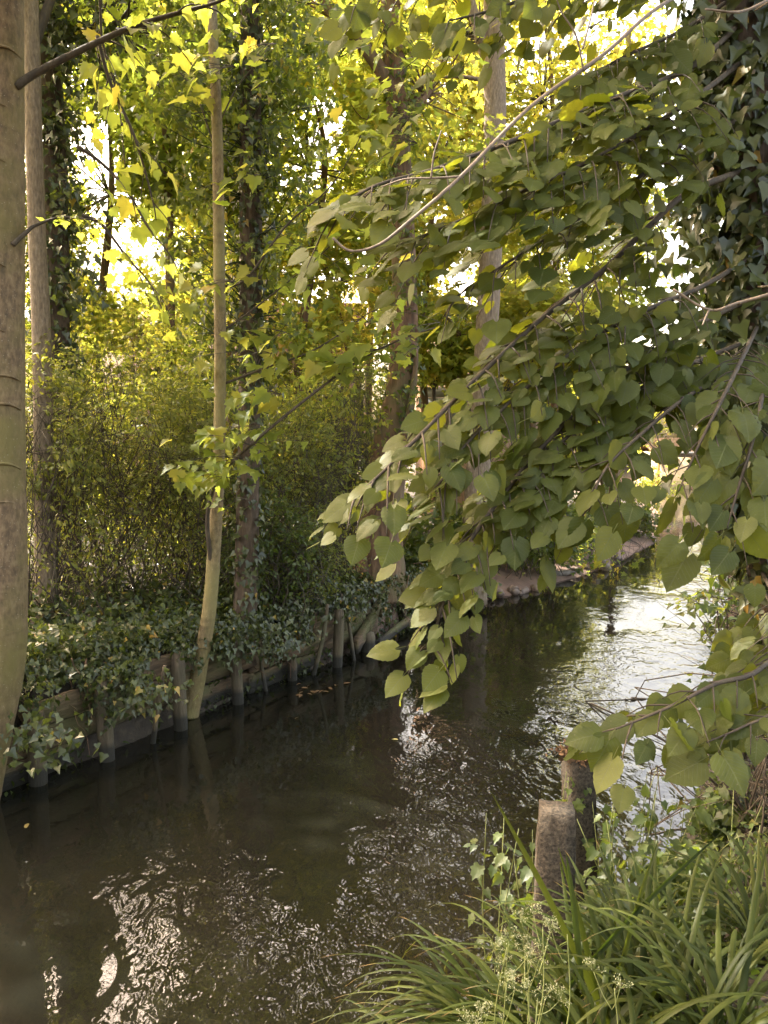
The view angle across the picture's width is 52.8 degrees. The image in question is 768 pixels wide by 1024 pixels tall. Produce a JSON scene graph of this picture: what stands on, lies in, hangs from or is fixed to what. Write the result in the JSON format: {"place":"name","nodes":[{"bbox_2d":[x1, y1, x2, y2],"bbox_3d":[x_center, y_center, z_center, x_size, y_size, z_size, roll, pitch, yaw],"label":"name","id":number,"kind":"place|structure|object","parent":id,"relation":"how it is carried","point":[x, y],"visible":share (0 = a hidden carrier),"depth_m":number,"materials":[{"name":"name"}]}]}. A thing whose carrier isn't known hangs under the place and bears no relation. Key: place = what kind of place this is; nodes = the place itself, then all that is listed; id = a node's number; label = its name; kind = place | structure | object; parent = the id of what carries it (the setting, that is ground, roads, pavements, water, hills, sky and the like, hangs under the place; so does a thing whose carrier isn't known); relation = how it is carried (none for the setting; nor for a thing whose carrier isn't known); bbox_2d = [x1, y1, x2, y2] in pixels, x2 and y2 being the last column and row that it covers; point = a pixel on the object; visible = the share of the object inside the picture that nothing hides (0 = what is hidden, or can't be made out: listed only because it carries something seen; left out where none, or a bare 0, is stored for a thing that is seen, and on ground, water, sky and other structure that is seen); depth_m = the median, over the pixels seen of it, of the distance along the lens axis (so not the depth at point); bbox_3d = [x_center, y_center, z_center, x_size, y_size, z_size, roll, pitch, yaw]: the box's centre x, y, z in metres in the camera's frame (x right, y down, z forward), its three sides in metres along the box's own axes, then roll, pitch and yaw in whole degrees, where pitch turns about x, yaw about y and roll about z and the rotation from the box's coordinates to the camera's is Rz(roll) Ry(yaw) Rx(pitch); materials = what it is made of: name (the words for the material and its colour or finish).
{"place":"outdoors","nodes":[
{"label":"outdoors","id":0,"kind":"place"},
{"bbox_2d":[0,489,728,1023],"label":"water","id":1,"kind":"structure","parent":0,"point":[254,857],"depth_m":4.94,"materials":[{"name":"liquid"}]},
{"bbox_2d":[375,614,411,644],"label":"timber beam","id":2,"kind":"structure","parent":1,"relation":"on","point":[391,633],"depth_m":9.58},
{"bbox_2d":[25,0,704,440],"label":"sky","id":3,"kind":"structure","parent":0,"point":[673,246],"materials":[{"name":"white"}]},
{"bbox_2d":[13,463,767,1023],"bbox_3d":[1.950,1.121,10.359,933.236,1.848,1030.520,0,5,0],"label":"ground","id":4,"kind":"structure","parent":0,"point":[135,729],"depth_m":7.33,"materials":[{"name":"soil"}]},
{"bbox_2d":[27,710,47,786],"bbox_3d":[-2.463,1.899,5.512,0.135,0.970,0.132,0,5,0],"label":"mooring post","id":5,"kind":"object","parent":4,"relation":"on","point":[40,779],"visible":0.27,"depth_m":5.45,"materials":[{"name":"brown wood"}]},
{"bbox_2d":[25,67,143,470],"bbox_3d":[-5.876,-5.080,13.076,4.574,10.267,4.068,0,5,0],"label":"maple tree","id":6,"kind":"object","parent":4,"relation":"on","point":[84,196],"visible":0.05,"depth_m":13.16,"materials":[{"name":"green plant"}]},
{"bbox_2d":[25,322,150,624],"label":"snowberry shrub","id":7,"kind":"object","parent":4,"relation":"on","point":[66,467],"visible":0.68,"depth_m":6.88,"materials":[{"name":"green plant"}]},
{"bbox_2d":[24,0,181,619],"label":"slim tree","id":8,"kind":"object","parent":4,"relation":"on","point":[35,23],"visible":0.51,"depth_m":6.79,"materials":[{"name":"grey plant"}]},
{"bbox_2d":[94,679,114,762],"bbox_3d":[-2.121,1.815,5.921,0.166,1.075,0.122,0,5,0],"label":"mooring post","id":9,"kind":"object","parent":4,"relation":"on","point":[106,740],"visible":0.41,"depth_m":5.86,"materials":[{"name":"brown wood"}]},
{"bbox_2d":[25,311,185,570],"bbox_3d":[-3.341,-0.793,8.745,2.277,2.870,1.828,0,5,0],"label":"elder shrub","id":10,"kind":"object","parent":4,"relation":"on","point":[93,377],"visible":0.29,"depth_m":8.65,"materials":[{"name":"green plant"}]},
{"bbox_2d":[25,248,226,483],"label":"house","id":11,"kind":"structure","parent":4,"relation":"on","point":[123,265],"depth_m":29.18,"materials":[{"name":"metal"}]},
{"bbox_2d":[25,36,227,477],"bbox_3d":[-4.496,-3.853,12.695,5.011,7.922,4.078,0,5,0],"label":"maple tree","id":12,"kind":"object","parent":4,"relation":"on","point":[102,272],"visible":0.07,"depth_m":12.56,"materials":[{"name":"green plant"}]},
{"bbox_2d":[25,276,232,528],"bbox_3d":[-4.241,-1.611,11.342,3.878,3.645,3.311,-2,5,-21],"label":"hazel shrub","id":13,"kind":"object","parent":4,"relation":"on","point":[126,328],"visible":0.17,"depth_m":11.05,"materials":[{"name":"green plant"}]},
{"bbox_2d":[25,338,235,603],"bbox_3d":[-2.749,-0.474,7.995,2.771,2.681,2.222,0,5,0],"label":"snowberry shrub","id":14,"kind":"object","parent":4,"relation":"on","point":[115,508],"visible":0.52,"depth_m":7.75,"materials":[{"name":"green plant"}]},
{"bbox_2d":[39,0,238,580],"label":"ivy clad tree","id":15,"kind":"object","parent":4,"relation":"on","point":[134,6],"visible":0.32,"depth_m":8.08,"materials":[{"name":"green plant"}]},
{"bbox_2d":[25,0,146,466],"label":"climbing ivy","id":16,"kind":"object","parent":15,"relation":"attached to","point":[58,35],"visible":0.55,"depth_m":7.83,"materials":[{"name":"green plant"}]},
{"bbox_2d":[0,0,284,798],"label":"sycamore tree","id":17,"kind":"object","parent":4,"relation":"on","point":[15,79],"visible":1,"depth_m":4.89,"materials":[{"name":"green plant"}]},
{"bbox_2d":[26,366,287,519],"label":"hazel shrub","id":18,"kind":"object","parent":4,"relation":"on","point":[110,379],"visible":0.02,"depth_m":11.66,"materials":[{"name":"green plant"}]},
{"bbox_2d":[150,665,165,743],"bbox_3d":[-1.826,1.673,6.208,0.270,0.948,0.045,4,6,37],"label":"stake","id":19,"kind":"object","parent":4,"relation":"on","point":[155,727],"visible":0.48,"depth_m":6.19,"materials":[{"name":"brown wood"}]},
{"bbox_2d":[84,303,237,576],"bbox_3d":[-2.481,-0.846,9.106,2.113,3.214,1.876,0,5,0],"label":"elder shrub","id":20,"kind":"object","parent":4,"relation":"on","point":[162,350],"visible":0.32,"depth_m":8.96,"materials":[{"name":"green plant"}]},
{"bbox_2d":[171,651,187,731],"bbox_3d":[-1.726,1.739,6.560,0.131,1.112,0.118,0,5,0],"label":"mooring post","id":21,"kind":"object","parent":4,"relation":"on","point":[180,721],"visible":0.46,"depth_m":6.50,"materials":[{"name":"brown wood"}]},
{"bbox_2d":[2,598,377,791],"bbox_3d":[-2.003,1.549,6.368,0.117,0.679,7.240,3,6,32],"label":"timber revetment","id":22,"kind":"object","parent":4,"relation":"on","point":[64,710],"visible":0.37,"depth_m":6.53,"materials":[{"name":"wood"}]},
{"bbox_2d":[63,0,316,523],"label":"maple tree","id":23,"kind":"object","parent":4,"relation":"on","point":[164,156],"visible":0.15,"depth_m":10.77,"materials":[{"name":"green plant"}]},
{"bbox_2d":[86,130,304,519],"bbox_3d":[-3.595,-4.064,15.739,4.304,8.701,4.263,4,6,38],"label":"maple tree","id":24,"kind":"object","parent":4,"relation":"on","point":[132,295],"visible":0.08,"depth_m":15.33,"materials":[{"name":"green plant"}]},
{"bbox_2d":[106,348,302,605],"bbox_3d":[-1.869,-0.384,8.305,2.001,2.717,1.760,-3,6,-34],"label":"snowberry shrub","id":25,"kind":"object","parent":4,"relation":"on","point":[175,446],"visible":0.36,"depth_m":8.07,"materials":[{"name":"green plant"}]},
{"bbox_2d":[96,285,336,525],"bbox_3d":[-2.526,-1.508,12.159,3.654,4.106,3.094,0,5,0],"label":"hazel shrub","id":26,"kind":"object","parent":4,"relation":"on","point":[295,342],"visible":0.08,"depth_m":11.69,"materials":[{"name":"green plant"}]},
{"bbox_2d":[20,563,438,754],"bbox_3d":[-1.304,1.288,7.508,0.506,0.774,7.123,3,6,32],"label":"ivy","id":27,"kind":"object","parent":4,"relation":"on","point":[85,661],"visible":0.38,"depth_m":7.50,"materials":[{"name":"plant"}]},
{"bbox_2d":[0,504,459,796],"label":"ivy ground cover","id":28,"kind":"object","parent":4,"relation":"on","point":[169,636],"visible":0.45,"depth_m":6.72,"materials":[{"name":"green plant"}]},
{"bbox_2d":[230,636,243,704],"bbox_3d":[-1.362,1.693,7.214,0.134,1.093,0.104,0,5,0],"label":"mooring post","id":29,"kind":"object","parent":4,"relation":"on","point":[237,689],"visible":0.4,"depth_m":7.16,"materials":[{"name":"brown wood"}]},
{"bbox_2d":[117,303,365,504],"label":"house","id":30,"kind":"structure","parent":4,"relation":"on","point":[286,349],"depth_m":20.27,"materials":[{"name":"brown brick"}]},
{"bbox_2d":[233,0,261,623],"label":"ivy mantled tree","id":31,"kind":"object","parent":4,"relation":"on","point":[250,528],"visible":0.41,"depth_m":7.33,"materials":[{"name":"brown plant"}]},
{"bbox_2d":[129,0,401,632],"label":"climbing ivy","id":32,"kind":"object","parent":31,"relation":"attached to","point":[284,104],"visible":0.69,"depth_m":7.09,"materials":[{"name":"green plant"}]},
{"bbox_2d":[259,654,267,691],"bbox_3d":[-1.182,1.554,7.583,0.198,0.953,0.039,3,6,27],"label":"stake","id":33,"kind":"object","parent":4,"relation":"on","point":[264,683],"visible":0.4,"depth_m":7.57,"materials":[{"name":"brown wood"}]},
{"bbox_2d":[187,480,344,616],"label":"bank shrub","id":34,"kind":"object","parent":4,"relation":"on","point":[269,549],"visible":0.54,"depth_m":7.96,"materials":[{"name":"green plant"}]},
{"bbox_2d":[287,622,296,680],"bbox_3d":[-0.942,1.651,7.940,0.108,1.051,0.101,0,5,0],"label":"mooring post","id":35,"kind":"object","parent":4,"relation":"on","point":[293,674],"visible":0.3,"depth_m":7.90,"materials":[{"name":"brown wood"}]},
{"bbox_2d":[121,0,464,719],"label":"young maple","id":36,"kind":"object","parent":4,"relation":"on","point":[217,464],"visible":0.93,"depth_m":6.45,"materials":[{"name":"green plant"}]},
{"bbox_2d":[222,378,381,596],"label":"wiry shrub","id":37,"kind":"object","parent":4,"relation":"on","point":[322,495],"visible":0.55,"depth_m":8.75,"materials":[{"name":"green plant"}]},
{"bbox_2d":[170,15,439,540],"bbox_3d":[-1.226,-3.546,12.229,4.268,8.336,3.912,0,5,0],"label":"maple tree","id":38,"kind":"object","parent":4,"relation":"on","point":[349,183],"visible":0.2,"depth_m":11.70,"materials":[{"name":"green plant"}]},
{"bbox_2d":[233,287,389,535],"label":"hazel shrub","id":39,"kind":"object","parent":4,"relation":"on","point":[353,338],"visible":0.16,"depth_m":12.40,"materials":[{"name":"green plant"}]},
{"bbox_2d":[258,491,370,619],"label":"bank shrub","id":40,"kind":"object","parent":4,"relation":"on","point":[328,565],"visible":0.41,"depth_m":8.31,"materials":[{"name":"green plant"}]},
{"bbox_2d":[311,604,328,674],"bbox_3d":[-0.707,1.487,8.113,0.271,1.062,0.057,0,5,-3],"label":"stake","id":41,"kind":"object","parent":4,"relation":"on","point":[318,656],"visible":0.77,"depth_m":8.09,"materials":[{"name":"brown wood"}]},
{"bbox_2d":[278,611,364,660],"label":"timber beam","id":42,"kind":"structure","parent":4,"relation":"on","point":[327,637],"depth_m":8.24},
{"bbox_2d":[264,341,397,583],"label":"elder shrub","id":43,"kind":"object","parent":4,"relation":"on","point":[339,396],"visible":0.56,"depth_m":9.42,"materials":[{"name":"green plant"}]},
{"bbox_2d":[202,181,468,487],"bbox_3d":[-0.879,-2.727,14.261,5.075,6.354,4.010,0,5,0],"label":"maple tree","id":44,"kind":"object","parent":4,"relation":"on","point":[364,308],"visible":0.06,"depth_m":13.80,"materials":[{"name":"green plant"}]},
{"bbox_2d":[332,608,343,667],"bbox_3d":[-0.508,1.589,8.418,0.157,1.094,0.111,0,5,0],"label":"mooring post","id":45,"kind":"object","parent":4,"relation":"on","point":[338,637],"visible":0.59,"depth_m":8.36,"materials":[{"name":"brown wood"}]},
{"bbox_2d":[232,383,461,537],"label":"hazel shrub","id":46,"kind":"object","parent":4,"relation":"on","point":[407,486],"visible":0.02,"depth_m":13.63,"materials":[{"name":"green plant"}]},
{"bbox_2d":[277,330,417,561],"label":"wiry shrub","id":47,"kind":"object","parent":4,"relation":"on","point":[364,424],"visible":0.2,"depth_m":10.77,"materials":[{"name":"green plant"}]},
{"bbox_2d":[342,594,355,660],"bbox_3d":[-0.377,1.441,8.680,0.257,1.037,0.045,4,6,40],"label":"stake","id":48,"kind":"object","parent":4,"relation":"on","point":[351,642],"visible":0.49,"depth_m":8.66,"materials":[{"name":"brown wood"}]},
{"bbox_2d":[350,599,381,654],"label":"timber beam","id":49,"kind":"structure","parent":4,"relation":"on","point":[359,639],"depth_m":8.99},
{"bbox_2d":[361,631,374,652],"bbox_3d":[-0.186,1.742,9.088,0.176,0.670,0.170,0,5,0],"label":"mooring post","id":50,"kind":"object","parent":4,"relation":"on","point":[368,645],"visible":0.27,"depth_m":9.00,"materials":[{"name":"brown wood"}]},
{"bbox_2d":[219,0,518,603],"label":"leaning tree","id":51,"kind":"object","parent":4,"relation":"on","point":[353,83],"visible":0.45,"depth_m":9.68,"materials":[{"name":"green plant"}]},
{"bbox_2d":[366,6,434,453],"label":"climbing ivy","id":52,"kind":"object","parent":51,"relation":"attached to","point":[388,173],"visible":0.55,"depth_m":9.46,"materials":[{"name":"green plant"}]},
{"bbox_2d":[326,999,440,1023],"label":"sedge tussock","id":53,"kind":"object","parent":4,"relation":"on","point":[376,1016],"visible":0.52,"depth_m":2.49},
{"bbox_2d":[260,0,517,463],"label":"maple tree","id":54,"kind":"object","parent":4,"relation":"on","point":[373,271],"depth_m":16.87,"materials":[{"name":"green plant"}]},
{"bbox_2d":[312,903,543,1023],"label":"sedge tussock","id":55,"kind":"object","parent":4,"relation":"on","point":[447,997],"visible":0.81,"depth_m":2.35,"materials":[{"name":"plant"}]},
{"bbox_2d":[319,4,543,519],"bbox_3d":[0.921,-4.542,14.629,4.346,9.840,4.163,0,5,0],"label":"maple tree","id":56,"kind":"object","parent":4,"relation":"on","point":[450,216],"visible":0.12,"depth_m":14.06,"materials":[{"name":"green plant"}]},
{"bbox_2d":[377,301,503,522],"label":"maple tree","id":57,"kind":"object","parent":4,"relation":"on","point":[447,372],"visible":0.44,"depth_m":13.53,"materials":[{"name":"green plant"}]},
{"bbox_2d":[403,495,504,598],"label":"ivy bush","id":58,"kind":"object","parent":4,"relation":"on","point":[418,540],"visible":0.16,"depth_m":11.17,"materials":[{"name":"green plant"}]},
{"bbox_2d":[381,0,571,605],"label":"grey trunked tree","id":59,"kind":"object","parent":4,"relation":"on","point":[493,90],"visible":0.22,"depth_m":10.85,"materials":[{"name":"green plant"}]},
{"bbox_2d":[416,310,537,516],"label":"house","id":60,"kind":"structure","parent":4,"relation":"on","point":[440,396],"depth_m":16.42,"materials":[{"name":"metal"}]},
{"bbox_2d":[422,387,458,459],"bbox_3d":[1.450,-1.869,16.358,1.300,1.534,0.054,0,5,0],"label":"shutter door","id":61,"kind":"structure","parent":60,"relation":"in","point":[439,395],"depth_m":16.28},
{"bbox_2d":[455,996,503,1023],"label":"white umbel flower","id":62,"kind":"object","parent":4,"relation":"on","point":[481,1009],"visible":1,"depth_m":1.89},
{"bbox_2d":[463,812,534,1021],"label":"leafy herb","id":63,"kind":"object","parent":4,"relation":"on","point":[500,859],"visible":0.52,"depth_m":3.08,"materials":[{"name":"green plant"}]},
{"bbox_2d":[492,953,521,1023],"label":"white umbel flower","id":64,"kind":"object","parent":4,"relation":"on","point":[511,975],"visible":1,"depth_m":1.89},
{"bbox_2d":[481,925,541,1023],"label":"white umbel flower","id":65,"kind":"object","parent":4,"relation":"on","point":[507,933],"visible":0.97,"depth_m":1.94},
{"bbox_2d":[455,407,569,579],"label":"hazel shrub","id":66,"kind":"object","parent":4,"relation":"on","point":[499,455],"visible":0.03,"depth_m":13.44,"materials":[{"name":"green plant"}]},
{"bbox_2d":[287,0,767,813],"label":"lime tree","id":67,"kind":"object","parent":4,"relation":"on","point":[531,484],"visible":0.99,"depth_m":2.10,"materials":[{"name":"green plant"}]},
{"bbox_2d":[620,0,767,647],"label":"climbing ivy","id":68,"kind":"object","parent":67,"relation":"attached to","point":[712,250],"visible":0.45,"depth_m":2.85,"materials":[{"name":"green plant"}]},
{"bbox_2d":[514,934,548,1023],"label":"white umbel flower","id":69,"kind":"object","parent":4,"relation":"on","point":[530,957],"visible":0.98,"depth_m":1.94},
{"bbox_2d":[453,272,622,566],"bbox_3d":[2.756,-1.583,13.897,3.268,5.274,2.999,0,5,0],"label":"maple tree","id":70,"kind":"object","parent":4,"relation":"on","point":[515,307],"visible":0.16,"depth_m":13.13,"materials":[{"name":"green plant"}]},
{"bbox_2d":[457,862,628,1023],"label":"sedge tussock","id":71,"kind":"object","parent":4,"relation":"on","point":[556,973],"visible":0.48,"depth_m":2.43,"materials":[{"name":"plant"}]},
{"bbox_2d":[493,491,597,576],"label":"ivy bush","id":72,"kind":"object","parent":4,"relation":"on","point":[545,550],"visible":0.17,"depth_m":13.64,"materials":[{"name":"green plant"}]},
{"bbox_2d":[412,0,680,444],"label":"maple tree","id":73,"kind":"object","parent":4,"relation":"on","point":[550,75],"visible":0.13,"depth_m":14.71,"materials":[{"name":"green plant"}]},
{"bbox_2d":[529,799,575,1023],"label":"concrete post","id":74,"kind":"object","parent":4,"relation":"on","point":[556,827],"visible":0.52,"depth_m":2.81,"materials":[{"name":"concrete"}]},
{"bbox_2d":[544,919,570,1023],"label":"white umbel flower","id":75,"kind":"object","parent":4,"relation":"on","point":[553,925],"visible":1,"depth_m":1.99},
{"bbox_2d":[464,143,678,508],"bbox_3d":[3.954,-3.500,16.722,4.780,8.702,4.714,0,5,0],"label":"maple tree","id":76,"kind":"object","parent":4,"relation":"on","point":[597,255],"visible":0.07,"depth_m":15.60,"materials":[{"name":"green plant"}]},
{"bbox_2d":[545,739,597,946],"bbox_3d":[0.913,1.687,3.691,0.304,1.209,0.290,0,5,0],"label":"concrete post","id":77,"kind":"object","parent":4,"relation":"on","point":[579,773],"visible":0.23,"depth_m":3.63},
{"bbox_2d":[398,916,767,1023],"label":"sedge tussock","id":78,"kind":"object","parent":4,"relation":"on","point":[626,1009],"visible":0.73,"depth_m":2.16,"materials":[{"name":"plant"}]},
{"bbox_2d":[555,771,616,894],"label":"leafy herb","id":79,"kind":"object","parent":4,"relation":"on","point":[579,806],"visible":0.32,"depth_m":3.58,"materials":[{"name":"green plant"}]},
{"bbox_2d":[491,792,722,1023],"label":"iris plant","id":80,"kind":"object","parent":4,"relation":"on","point":[575,948],"visible":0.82,"depth_m":2.33,"materials":[{"name":"plant"}]},
{"bbox_2d":[582,956,633,1023],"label":"white umbel flower","id":81,"kind":"object","parent":4,"relation":"on","point":[592,969],"visible":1,"depth_m":1.96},
{"bbox_2d":[481,839,745,1018],"bbox_3d":[0.808,1.434,2.627,0.753,0.516,0.795,-4,6,-40],"label":"sedge tussock","id":82,"kind":"object","parent":4,"relation":"on","point":[630,969],"visible":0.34,"depth_m":2.54,"materials":[{"name":"plant"}]},
{"bbox_2d":[575,852,652,982],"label":"leafy herb","id":83,"kind":"object","parent":4,"relation":"on","point":[634,870],"visible":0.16,"depth_m":3.00,"materials":[{"name":"green plant"}]},
{"bbox_2d":[578,514,659,575],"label":"maple sapling","id":84,"kind":"object","parent":4,"relation":"on","point":[613,562],"visible":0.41,"depth_m":14.46,"materials":[{"name":"green plant"}]},
{"bbox_2d":[587,479,674,542],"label":"ivy bush","id":85,"kind":"object","parent":4,"relation":"on","point":[650,527],"visible":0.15,"depth_m":19.14,"materials":[{"name":"green plant"}]},
{"bbox_2d":[516,843,767,1023],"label":"sedge tussock","id":86,"kind":"object","parent":4,"relation":"on","point":[734,977],"visible":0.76,"depth_m":2.26,"materials":[{"name":"plant"}]},
{"bbox_2d":[521,751,767,1023],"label":"bank herbage","id":87,"kind":"object","parent":4,"relation":"on","point":[755,971],"visible":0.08,"depth_m":2.75,"materials":[{"name":"green plant"}]},
{"bbox_2d":[510,901,556,1023],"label":"white umbel flower","id":88,"kind":"object","parent":87,"relation":"on","point":[521,917],"visible":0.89,"depth_m":2.05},
{"bbox_2d":[521,977,571,1023],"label":"white umbel flower","id":89,"kind":"object","parent":87,"relation":"on","point":[549,991],"visible":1,"depth_m":1.85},
{"bbox_2d":[577,783,714,963],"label":"leafy herb","id":90,"kind":"object","parent":4,"relation":"on","point":[640,820],"visible":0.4,"depth_m":3.41,"materials":[{"name":"green plant"}]},
{"bbox_2d":[570,892,727,978],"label":"leafy herb","id":91,"kind":"object","parent":4,"relation":"on","point":[710,913],"visible":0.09,"depth_m":2.74,"materials":[{"name":"green plant"}]},
{"bbox_2d":[627,384,677,486],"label":"garden shrub","id":92,"kind":"object","parent":4,"relation":"on","point":[664,422],"visible":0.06,"depth_m":43.51,"materials":[{"name":"green plant"}]},
{"bbox_2d":[622,768,687,883],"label":"leafy herb","id":93,"kind":"object","parent":4,"relation":"on","point":[666,833],"visible":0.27,"depth_m":3.60,"materials":[{"name":"green plant"}]},
{"bbox_2d":[638,458,687,492],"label":"garden shrub","id":94,"kind":"object","parent":4,"relation":"on","point":[648,481],"visible":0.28,"depth_m":39.91,"materials":[{"name":"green plant"}]},
{"bbox_2d":[634,438,698,488],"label":"garden building","id":95,"kind":"structure","parent":4,"relation":"on","point":[659,467],"depth_m":42.98,"materials":[{"name":"brown brick"}]},
{"bbox_2d":[585,672,767,845],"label":"waterside shrub","id":96,"kind":"object","parent":4,"relation":"on","point":[761,819],"visible":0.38,"depth_m":3.64,"materials":[{"name":"green plant"}]},
{"bbox_2d":[633,839,724,925],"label":"leafy herb","id":97,"kind":"object","parent":4,"relation":"on","point":[673,860],"visible":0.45,"depth_m":3.13,"materials":[{"name":"green plant"}]},
{"bbox_2d":[621,826,767,994],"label":"sedge tussock","id":98,"kind":"object","parent":4,"relation":"on","point":[721,889],"visible":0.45,"depth_m":2.72,"materials":[{"name":"plant"}]},
{"bbox_2d":[659,827,737,876],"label":"leafy herb","id":99,"kind":"object","parent":4,"relation":"on","point":[703,856],"visible":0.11,"depth_m":3.50,"materials":[{"name":"green plant"}]},
{"bbox_2d":[648,561,767,770],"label":"waterside shrub","id":100,"kind":"object","parent":4,"relation":"on","point":[710,630],"visible":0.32,"depth_m":4.49,"materials":[{"name":"green plant"}]},
{"bbox_2d":[669,772,758,848],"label":"leafy herb","id":101,"kind":"object","parent":4,"relation":"on","point":[723,792],"visible":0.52,"depth_m":3.69,"materials":[{"name":"green plant"}]},
{"bbox_2d":[673,880,767,952],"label":"leafy herb","id":102,"kind":"object","parent":4,"relation":"on","point":[701,884],"visible":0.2,"depth_m":2.81,"materials":[{"name":"green plant"}]},
{"bbox_2d":[691,788,767,900],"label":"leafy herb","id":103,"kind":"object","parent":4,"relation":"on","point":[726,872],"visible":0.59,"depth_m":3.13,"materials":[{"name":"green plant"}]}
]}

